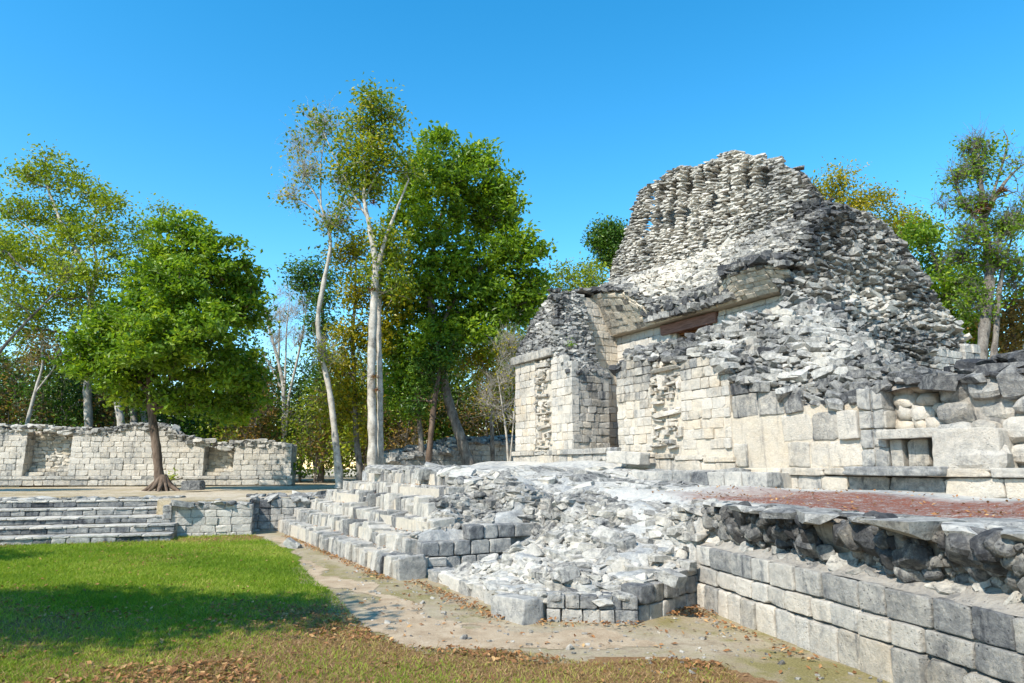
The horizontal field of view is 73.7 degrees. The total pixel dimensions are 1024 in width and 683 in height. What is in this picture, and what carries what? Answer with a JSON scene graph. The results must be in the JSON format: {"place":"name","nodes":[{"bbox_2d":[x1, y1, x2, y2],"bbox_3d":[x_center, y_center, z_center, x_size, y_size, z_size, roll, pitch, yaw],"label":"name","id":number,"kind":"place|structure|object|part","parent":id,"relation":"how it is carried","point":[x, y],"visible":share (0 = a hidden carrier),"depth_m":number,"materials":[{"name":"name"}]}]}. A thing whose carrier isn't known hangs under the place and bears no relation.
{"place":"outdoors","nodes":[
{"label":"outdoors","id":0,"kind":"place"},
{"bbox_2d":[0,469,363,514],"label":"terrain","id":1,"kind":"structure","parent":0,"point":[306,484],"depth_m":22.52,"materials":[{"name":"soil"}]},
{"bbox_2d":[0,320,33,422],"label":"green shrub","id":2,"kind":"object","parent":1,"relation":"on","point":[12,376],"visible":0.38,"depth_m":32.99,"materials":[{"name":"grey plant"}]},
{"bbox_2d":[0,350,74,429],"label":"dry shrub","id":3,"kind":"object","parent":1,"relation":"on","point":[7,417],"visible":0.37,"depth_m":32.66,"materials":[{"name":"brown plant"}]},
{"bbox_2d":[4,327,71,424],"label":"slanted stem tree","id":4,"kind":"object","parent":1,"relation":"on","point":[41,347],"visible":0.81,"depth_m":30.88,"materials":[{"name":"green plant"}]},
{"bbox_2d":[0,223,102,353],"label":"slanting pale tree","id":5,"kind":"object","parent":1,"relation":"on","point":[66,282],"visible":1,"depth_m":29.83,"materials":[{"name":"green plant"}]},
{"bbox_2d":[0,323,110,430],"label":"green shrub","id":6,"kind":"object","parent":1,"relation":"on","point":[64,421],"visible":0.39,"depth_m":32.35,"materials":[{"name":"green plant"}]},
{"bbox_2d":[1,314,116,424],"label":"olive shrub","id":7,"kind":"object","parent":1,"relation":"on","point":[73,326],"visible":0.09,"depth_m":35.56,"materials":[{"name":"green plant"}]},
{"bbox_2d":[0,133,145,426],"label":"airy tree","id":8,"kind":"object","parent":1,"relation":"on","point":[26,210],"visible":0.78,"depth_m":33.00,"materials":[{"name":"green plant"}]},
{"bbox_2d":[37,353,129,430],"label":"green shrub","id":9,"kind":"object","parent":1,"relation":"on","point":[83,403],"visible":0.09,"depth_m":33.83,"materials":[{"name":"green plant"}]},
{"bbox_2d":[61,295,130,425],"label":"tree","id":10,"kind":"object","parent":1,"relation":"on","point":[119,416],"visible":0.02,"depth_m":30.72,"materials":[{"name":"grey plant"}]},
{"bbox_2d":[73,303,143,422],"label":"tree","id":11,"kind":"object","parent":1,"relation":"on","point":[134,419],"depth_m":31.19,"materials":[{"name":"grey plant"}]},
{"bbox_2d":[67,380,162,427],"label":"dry shrub","id":12,"kind":"object","parent":1,"relation":"on","point":[103,411],"visible":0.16,"depth_m":32.94,"materials":[{"name":"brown plant"}]},
{"bbox_2d":[119,299,147,422],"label":"tree","id":13,"kind":"object","parent":1,"relation":"on","point":[143,418],"depth_m":31.59,"materials":[{"name":"grey plant"}]},
{"bbox_2d":[102,191,193,420],"bbox_3d":[-18.791,-0.385,34.235,5.162,14.619,3.567,-3,-11,18],"label":"light crowned tree","id":14,"kind":"object","parent":1,"relation":"on","point":[138,231],"visible":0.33,"depth_m":35.06,"materials":[{"name":"green plant"}]},
{"bbox_2d":[0,422,296,486],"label":"ruined wall range","id":15,"kind":"structure","parent":1,"relation":"on","point":[53,455],"depth_m":28.34,"materials":[{"name":"stone"}]},
{"bbox_3d":[-19.031,4.706,28.401,1.804,1.741,0.681,1,-10,-6],"label":"doorway back","id":16,"kind":"part","parent":15,"relation":"part of","materials":[{"name":"stone"}]},
{"bbox_3d":[-12.326,5.042,29.052,1.249,1.315,0.677,1,-10,-6],"label":"doorway back","id":17,"kind":"part","parent":15,"relation":"part of","materials":[{"name":"stone"}]},
{"bbox_2d":[95,364,213,437],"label":"green shrub","id":18,"kind":"object","parent":1,"relation":"on","point":[161,416],"visible":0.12,"depth_m":32.32,"materials":[{"name":"green plant"}]},
{"bbox_2d":[40,203,287,491],"bbox_3d":[-11.846,0.075,23.170,7.928,10.022,5.652,0,-10,0],"label":"broadleaf tree","id":19,"kind":"object","parent":1,"relation":"on","point":[168,328],"visible":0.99,"depth_m":23.07,"materials":[{"name":"green plant"}]},
{"bbox_2d":[168,467,178,481],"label":"weed","id":20,"kind":"object","parent":1,"relation":"on","point":[172,476],"visible":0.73,"depth_m":27.75,"materials":[{"name":"green plant"}]},
{"bbox_2d":[181,480,204,490],"bbox_3d":[-10.298,4.662,22.123,0.674,0.312,0.464,0,-10,0],"label":"cut stone","id":21,"kind":"object","parent":1,"relation":"on","point":[193,485],"visible":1,"depth_m":21.91,"materials":[{"name":"stone"}]},
{"bbox_2d":[137,363,248,441],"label":"green shrub","id":22,"kind":"object","parent":1,"relation":"on","point":[204,431],"visible":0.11,"depth_m":33.08,"materials":[{"name":"green plant"}]},
{"bbox_2d":[180,362,278,444],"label":"olive shrub","id":23,"kind":"object","parent":1,"relation":"on","point":[213,428],"visible":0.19,"depth_m":32.75,"materials":[{"name":"green plant"}]},
{"bbox_2d":[161,490,326,536],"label":"plateau wall","id":24,"kind":"structure","parent":1,"relation":"on","point":[233,517],"depth_m":16.79,"materials":[{"name":"stone"}]},
{"bbox_2d":[190,311,297,439],"bbox_3d":[-14.955,2.601,37.453,5.988,10.152,7.239,3,-11,-18],"label":"green shrub","id":25,"kind":"object","parent":1,"relation":"on","point":[243,344],"visible":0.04,"depth_m":37.35,"materials":[{"name":"green plant"}]},
{"bbox_2d":[213,347,294,441],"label":"dry shrub","id":26,"kind":"object","parent":1,"relation":"on","point":[251,431],"visible":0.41,"depth_m":33.11,"materials":[{"name":"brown plant"}]},
{"bbox_2d":[0,340,515,477],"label":"forest","id":27,"kind":"object","parent":1,"relation":"on","point":[345,472],"depth_m":46.30,"materials":[{"name":"green plant"}]},
{"bbox_2d":[243,348,307,452],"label":"olive shrub","id":28,"kind":"object","parent":1,"relation":"on","point":[282,367],"visible":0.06,"depth_m":38.02,"materials":[{"name":"green plant"}]},
{"bbox_2d":[269,273,294,417],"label":"misty twig tree","id":29,"kind":"object","parent":1,"relation":"on","point":[278,351],"visible":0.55,"depth_m":41.19,"materials":[{"name":"grey plant"}]},
{"bbox_2d":[252,278,315,441],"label":"bare white tree","id":30,"kind":"object","parent":1,"relation":"on","point":[274,346],"visible":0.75,"depth_m":34.40,"materials":[{"name":"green plant"}]},
{"bbox_2d":[262,354,339,481],"bbox_3d":[-10.858,3.691,34.704,5.250,6.870,4.529,5,-11,-25],"label":"green shrub","id":31,"kind":"object","parent":1,"relation":"on","point":[297,393],"visible":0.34,"depth_m":34.42,"materials":[{"name":"green plant"}]},
{"bbox_2d":[291,454,321,476],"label":"weed","id":32,"kind":"object","parent":1,"relation":"on","point":[303,474],"visible":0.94,"depth_m":29.44,"materials":[{"name":"green plant"}]},
{"bbox_2d":[272,249,351,482],"bbox_3d":[-9.907,1.135,34.166,4.778,11.606,3.822,0,-10,0],"label":"dark crowned tree","id":33,"kind":"object","parent":1,"relation":"on","point":[298,275],"visible":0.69,"depth_m":34.42,"materials":[{"name":"green plant"}]},
{"bbox_2d":[264,342,365,470],"bbox_3d":[-10.789,3.819,38.126,6.345,7.899,7.188,9,-14,-40],"label":"green shrub","id":34,"kind":"object","parent":1,"relation":"on","point":[309,464],"visible":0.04,"depth_m":37.68,"materials":[{"name":"green plant"}]},
{"bbox_2d":[270,373,363,482],"bbox_3d":[-8.931,4.120,32.963,4.490,5.334,4.799,-7,-13,34],"label":"olive shrub","id":35,"kind":"object","parent":1,"relation":"on","point":[303,425],"visible":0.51,"depth_m":32.50,"materials":[{"name":"green plant"}]},
{"bbox_2d":[267,93,367,488],"bbox_3d":[-7.411,-2.172,25.848,4.368,15.200,2.720,-2,-11,12],"label":"leaning pale tree","id":36,"kind":"object","parent":1,"relation":"on","point":[322,353],"visible":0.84,"depth_m":26.09,"materials":[{"name":"green plant"}]},
{"bbox_2d":[288,340,367,470],"bbox_3d":[-8.432,3.239,33.868,4.474,7.480,5.892,-8,-13,38],"label":"dry shrub","id":37,"kind":"object","parent":1,"relation":"on","point":[320,437],"visible":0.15,"depth_m":32.41,"materials":[{"name":"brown plant"}]},
{"bbox_2d":[285,71,433,465],"bbox_3d":[-5.623,-2.314,24.672,5.404,15.060,3.704,0,-10,0],"label":"tall pale tree","id":38,"kind":"object","parent":1,"relation":"on","point":[370,180],"visible":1,"depth_m":25.27,"materials":[{"name":"green plant"}]},
{"bbox_2d":[305,350,416,470],"bbox_3d":[-7.327,3.014,32.662,4.727,7.499,5.246,-2,-11,13],"label":"olive shrub","id":39,"kind":"object","parent":1,"relation":"on","point":[343,448],"visible":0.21,"depth_m":32.13,"materials":[{"name":"green plant"}]},
{"bbox_2d":[308,228,423,480],"bbox_3d":[-5.904,0.327,27.405,4.655,10.657,3.168,0,-10,0],"label":"yellowing tree","id":40,"kind":"object","parent":1,"relation":"on","point":[352,334],"visible":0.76,"depth_m":27.11,"materials":[{"name":"green plant"}]},
{"bbox_2d":[348,346,395,463],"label":"green shrub","id":41,"kind":"object","parent":1,"relation":"on","point":[383,364],"visible":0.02,"depth_m":37.97,"materials":[{"name":"green plant"}]},
{"bbox_2d":[339,215,422,464],"bbox_3d":[-4.724,0.152,24.680,2.642,10.213,2.686,-8,-13,39],"label":"slim pale tree","id":42,"kind":"object","parent":1,"relation":"on","point":[391,250],"visible":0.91,"depth_m":24.92,"materials":[{"name":"green plant"}]},
{"bbox_2d":[340,361,446,466],"bbox_3d":[-5.458,3.400,32.971,5.230,6.809,4.706,-4,-11,23],"label":"dry shrub","id":43,"kind":"object","parent":1,"relation":"on","point":[398,440],"visible":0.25,"depth_m":32.43,"materials":[{"name":"brown plant"}]},
{"bbox_2d":[376,355,437,451],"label":"forked dark tree","id":44,"kind":"object","parent":1,"relation":"on","point":[390,402],"visible":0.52,"depth_m":27.74,"materials":[{"name":"green plant"}]},
{"bbox_2d":[376,340,461,445],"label":"olive shrub","id":45,"kind":"object","parent":1,"relation":"on","point":[442,404],"visible":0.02,"depth_m":33.93,"materials":[{"name":"green plant"}]},
{"bbox_2d":[390,328,470,462],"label":"dark slender tree","id":46,"kind":"object","parent":1,"relation":"on","point":[429,371],"visible":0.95,"depth_m":27.04,"materials":[{"name":"green plant"}]},
{"bbox_2d":[390,331,479,439],"bbox_3d":[-4.553,3.297,39.306,5.774,9.418,8.089,8,-13,-36],"label":"green shrub","id":47,"kind":"object","parent":1,"relation":"on","point":[459,392],"depth_m":38.66,"materials":[{"name":"green plant"}]},
{"bbox_2d":[384,434,516,465],"bbox_3d":[-2.408,5.074,29.145,7.181,2.438,2.190,7,-13,-35],"label":"shaded ruin","id":48,"kind":"object","parent":1,"relation":"on","point":[447,453],"visible":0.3,"depth_m":28.38,"materials":[{"name":"stone"}]},
{"bbox_2d":[409,353,493,444],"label":"green shrub","id":49,"kind":"object","parent":1,"relation":"on","point":[448,429],"visible":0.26,"depth_m":34.49,"materials":[{"name":"green plant"}]},
{"bbox_2d":[365,120,556,464],"bbox_3d":[-2.075,-1.934,28.838,7.388,15.731,5.798,5,-12,-27],"label":"spreading tree","id":50,"kind":"object","parent":1,"relation":"on","point":[493,297],"visible":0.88,"depth_m":28.28,"materials":[{"name":"green plant"}]},
{"bbox_2d":[423,343,514,440],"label":"olive shrub","id":51,"kind":"object","parent":1,"relation":"on","point":[457,381],"visible":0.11,"depth_m":35.72,"materials":[{"name":"green plant"}]},
{"bbox_2d":[437,368,515,442],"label":"dry shrub","id":52,"kind":"object","parent":1,"relation":"on","point":[501,428],"visible":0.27,"depth_m":33.80,"materials":[{"name":"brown plant"}]},
{"bbox_2d":[448,328,526,460],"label":"yellow leaved tree","id":53,"kind":"object","parent":1,"relation":"on","point":[478,360],"visible":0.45,"depth_m":29.14,"materials":[{"name":"grey plant"}]},
{"bbox_2d":[459,314,532,434],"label":"olive shrub","id":54,"kind":"object","parent":1,"relation":"on","point":[508,393],"visible":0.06,"depth_m":35.70,"materials":[{"name":"green plant"}]},
{"bbox_2d":[469,319,525,460],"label":"bare twig shrub","id":55,"kind":"object","parent":1,"relation":"on","point":[508,348],"visible":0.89,"depth_m":26.50,"materials":[{"name":"grey plant"}]},
{"bbox_2d":[519,251,611,330],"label":"olive tree","id":56,"kind":"object","parent":1,"relation":"on","point":[588,271],"visible":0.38,"depth_m":36.75,"materials":[{"name":"green plant"}]},
{"bbox_2d":[580,212,627,275],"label":"dark round tree","id":57,"kind":"object","parent":1,"relation":"on","point":[608,235],"visible":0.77,"depth_m":39.02,"materials":[{"name":"green plant"}]},
{"bbox_2d":[810,157,905,215],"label":"yellow green tree","id":58,"kind":"object","parent":1,"relation":"on","point":[859,203],"visible":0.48,"depth_m":33.27,"materials":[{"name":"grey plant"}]},
{"bbox_2d":[871,188,950,250],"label":"golden green tree","id":59,"kind":"object","parent":1,"relation":"on","point":[894,224],"visible":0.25,"depth_m":34.51,"materials":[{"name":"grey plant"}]},
{"bbox_2d":[888,207,1010,353],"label":"glossy green tree","id":60,"kind":"object","parent":1,"relation":"on","point":[941,287],"visible":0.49,"depth_m":27.50,"materials":[{"name":"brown plant"}]},
{"bbox_2d":[912,111,1023,358],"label":"gnarled tree","id":61,"kind":"object","parent":1,"relation":"on","point":[991,264],"visible":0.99,"depth_m":23.86,"materials":[{"name":"green plant"}]},
{"bbox_2d":[967,282,1023,354],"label":"rusty tree","id":62,"kind":"object","parent":1,"relation":"on","point":[1014,332],"visible":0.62,"depth_m":25.68,"materials":[{"name":"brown plant"}]},
{"bbox_2d":[0,533,777,682],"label":"lawn","id":63,"kind":"structure","parent":0,"point":[748,678],"depth_m":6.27,"materials":[{"name":"plant"}]},
{"bbox_2d":[0,495,185,544],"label":"stairway","id":64,"kind":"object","parent":63,"relation":"on","point":[51,520],"visible":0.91,"depth_m":15.92,"materials":[{"name":"stone"}]},
{"bbox_2d":[0,534,747,682],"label":"dry grass","id":65,"kind":"structure","parent":63,"relation":"on","point":[264,656],"depth_m":5.88,"materials":[{"name":"brown plant"}]},
{"bbox_2d":[0,483,1023,682],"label":"fallen leaves","id":66,"kind":"object","parent":63,"relation":"on","point":[697,611],"visible":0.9,"depth_m":6.86,"materials":[{"name":"brown plant"}]},
{"bbox_2d":[271,537,658,649],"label":"path","id":67,"kind":"structure","parent":0,"point":[482,635],"depth_m":6.91,"materials":[{"name":"beige soil"}]},
{"bbox_2d":[283,537,301,548],"bbox_3d":[-4.532,4.206,14.107,0.367,0.297,0.278,0,-10,0],"label":"loose rock","id":68,"kind":"object","parent":67,"relation":"on","point":[289,542],"visible":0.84,"depth_m":13.99,"materials":[{"name":"stone"}]},
{"bbox_2d":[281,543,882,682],"bbox_3d":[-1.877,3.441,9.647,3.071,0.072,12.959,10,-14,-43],"label":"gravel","id":69,"kind":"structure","parent":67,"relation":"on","point":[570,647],"depth_m":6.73,"materials":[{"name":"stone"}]},
{"bbox_2d":[119,531,889,682],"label":"ground","id":70,"kind":"structure","parent":0,"point":[767,667],"depth_m":6.94,"materials":[{"name":"beige soil"}]},
{"bbox_2d":[278,460,1023,624],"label":"stone platform","id":71,"kind":"structure","parent":70,"relation":"on","point":[526,543],"depth_m":10.66,"materials":[{"name":"stone"}]},
{"bbox_2d":[606,451,649,464],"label":"fallen lintel","id":72,"kind":"structure","parent":71,"relation":"on","point":[633,458],"depth_m":15.77,"materials":[{"name":"stone"}]},
{"bbox_2d":[510,150,1023,497],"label":"ruined temple","id":73,"kind":"structure","parent":71,"relation":"on","point":[761,312],"depth_m":16.26,"materials":[{"name":"stone"}]},
{"bbox_2d":[564,340,576,348],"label":"weed","id":74,"kind":"object","parent":73,"relation":"on","point":[571,344],"visible":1,"depth_m":19.84,"materials":[{"name":"green plant"}]},
{"bbox_2d":[695,501,1023,682],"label":"retaining wall","id":75,"kind":"structure","parent":70,"relation":"on","point":[907,611],"depth_m":5.56,"materials":[{"name":"stone"}]},
{"bbox_2d":[0,0,1023,468],"label":"sky","id":76,"kind":"structure","parent":0,"point":[187,102],"materials":[{"name":"blue"}]}
]}

